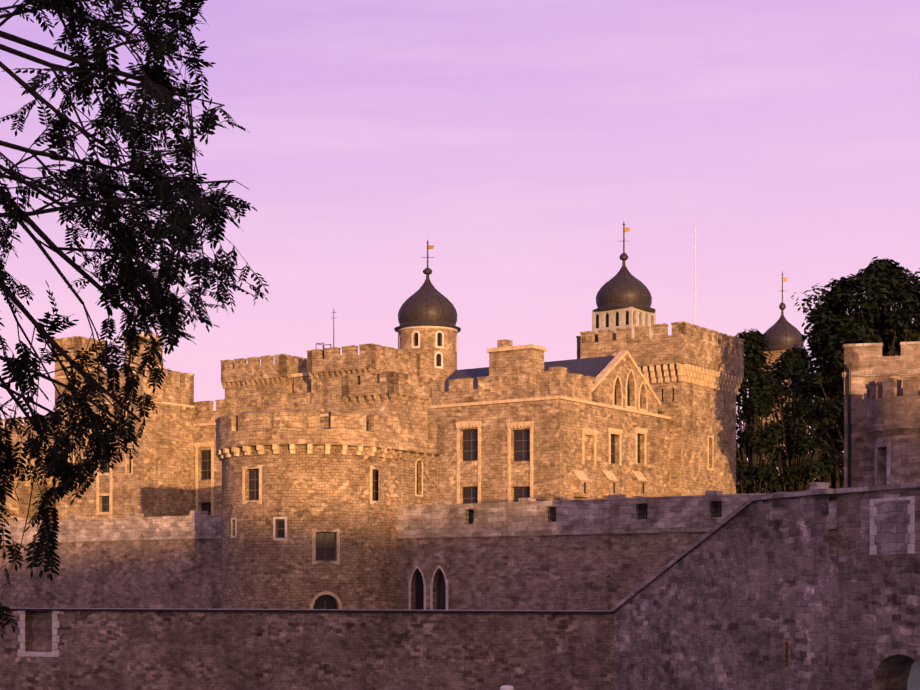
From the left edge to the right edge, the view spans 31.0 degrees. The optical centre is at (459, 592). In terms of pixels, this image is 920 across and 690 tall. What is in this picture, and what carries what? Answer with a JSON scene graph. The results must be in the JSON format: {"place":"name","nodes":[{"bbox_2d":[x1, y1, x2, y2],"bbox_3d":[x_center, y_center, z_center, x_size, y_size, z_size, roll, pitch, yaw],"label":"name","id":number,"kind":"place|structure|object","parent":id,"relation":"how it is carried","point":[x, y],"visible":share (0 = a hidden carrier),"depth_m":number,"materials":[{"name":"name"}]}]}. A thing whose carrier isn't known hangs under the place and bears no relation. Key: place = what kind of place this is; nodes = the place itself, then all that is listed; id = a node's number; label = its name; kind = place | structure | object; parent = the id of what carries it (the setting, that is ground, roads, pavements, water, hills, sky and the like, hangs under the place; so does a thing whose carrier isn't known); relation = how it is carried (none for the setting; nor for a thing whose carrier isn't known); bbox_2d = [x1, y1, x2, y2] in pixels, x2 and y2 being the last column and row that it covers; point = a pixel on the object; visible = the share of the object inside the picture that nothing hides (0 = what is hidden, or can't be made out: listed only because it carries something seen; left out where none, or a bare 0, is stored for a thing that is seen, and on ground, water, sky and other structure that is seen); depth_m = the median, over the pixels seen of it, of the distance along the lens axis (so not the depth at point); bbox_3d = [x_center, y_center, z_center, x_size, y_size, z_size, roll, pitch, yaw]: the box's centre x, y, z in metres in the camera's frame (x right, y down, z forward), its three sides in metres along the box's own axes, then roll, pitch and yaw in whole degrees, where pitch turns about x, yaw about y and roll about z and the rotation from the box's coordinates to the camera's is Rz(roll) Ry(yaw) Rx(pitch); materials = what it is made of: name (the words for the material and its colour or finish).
{"place":"outdoors","nodes":[
{"label":"outdoors","id":0,"kind":"place"},
{"bbox_2d":[0,339,670,514],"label":"building","id":1,"kind":"structure","parent":0,"point":[523,421],"depth_m":125.88,"materials":[{"name":"stone"}]},
{"bbox_2d":[220,309,420,408],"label":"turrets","id":2,"kind":"object","parent":1,"relation":"on","point":[317,370],"visible":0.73,"depth_m":150.57,"materials":[{"name":"stone"}]},
{"bbox_2d":[0,0,919,467],"label":"sky","id":3,"kind":"structure","parent":0,"point":[517,139],"materials":[{"name":"purple"}]},
{"bbox_2d":[394,222,815,487],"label":"domed turret","id":4,"kind":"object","parent":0,"point":[428,329],"depth_m":195.06,"materials":[{"name":"metal"}]},
{"bbox_2d":[842,341,919,487],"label":"tower","id":5,"kind":"structure","parent":0,"point":[881,420],"depth_m":68.61,"materials":[{"name":"grey stone"}]},
{"label":"moat ground","id":6,"kind":"structure","parent":0,"visible":0},
{"bbox_2d":[0,482,919,689],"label":"curtain wall","id":7,"kind":"structure","parent":6,"relation":"on","point":[763,592],"depth_m":65.73,"materials":[{"name":"stone"}]},
{"bbox_2d":[500,685,513,689],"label":"moat floodlight mast","id":8,"kind":"object","parent":6,"relation":"on","point":[506,687],"visible":1,"depth_m":56.95,"materials":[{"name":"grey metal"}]},
{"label":"inner ward ground","id":9,"kind":"structure","parent":0,"visible":0},
{"bbox_2d":[0,424,55,521],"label":"wing","id":10,"kind":"structure","parent":9,"relation":"on","point":[23,490],"depth_m":141.02,"materials":[{"name":"beige stone"}]},
{"bbox_2d":[51,332,194,519],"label":"tower","id":11,"kind":"structure","parent":9,"relation":"on","point":[155,478],"depth_m":138.51,"materials":[{"name":"stone"}]},
{"bbox_2d":[215,371,445,609],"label":"round tower","id":12,"kind":"structure","parent":9,"relation":"on","point":[309,513],"depth_m":101.07,"materials":[{"name":"stone"}]},
{"bbox_2d":[0,487,836,610],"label":"curtain wall","id":13,"kind":"structure","parent":9,"relation":"on","point":[610,552],"depth_m":101.44,"materials":[{"name":"grey stone"}]},
{"bbox_2d":[576,224,744,495],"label":"castle tower","id":14,"kind":"structure","parent":9,"relation":"on","point":[693,374],"depth_m":137.06,"materials":[{"name":"stone"}]},
{"bbox_2d":[735,328,787,493],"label":"tree","id":15,"kind":"object","parent":9,"relation":"on","point":[755,473],"visible":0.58,"depth_m":163.53,"materials":[{"name":"green plant"}]},
{"bbox_2d":[760,348,837,492],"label":"tree","id":16,"kind":"object","parent":9,"relation":"on","point":[799,462],"visible":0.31,"depth_m":170.09,"materials":[{"name":"green plant"}]},
{"bbox_2d":[809,311,847,488],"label":"tree","id":17,"kind":"object","parent":9,"relation":"on","point":[835,479],"visible":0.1,"depth_m":183.80,"materials":[{"name":"green plant"}]},
{"bbox_2d":[782,256,919,475],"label":"tree","id":18,"kind":"object","parent":9,"relation":"on","point":[884,286],"visible":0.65,"depth_m":125.74,"materials":[{"name":"green plant"}]},
{"bbox_3d":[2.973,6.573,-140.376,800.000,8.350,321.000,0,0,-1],"label":"tower hill terrace","id":19,"kind":"object","parent":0,"visible":0},
{"bbox_2d":[0,0,268,638],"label":"ash tree","id":20,"kind":"object","parent":19,"relation":"on","point":[154,84],"visible":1,"depth_m":13.94,"materials":[{"name":"green plant"}]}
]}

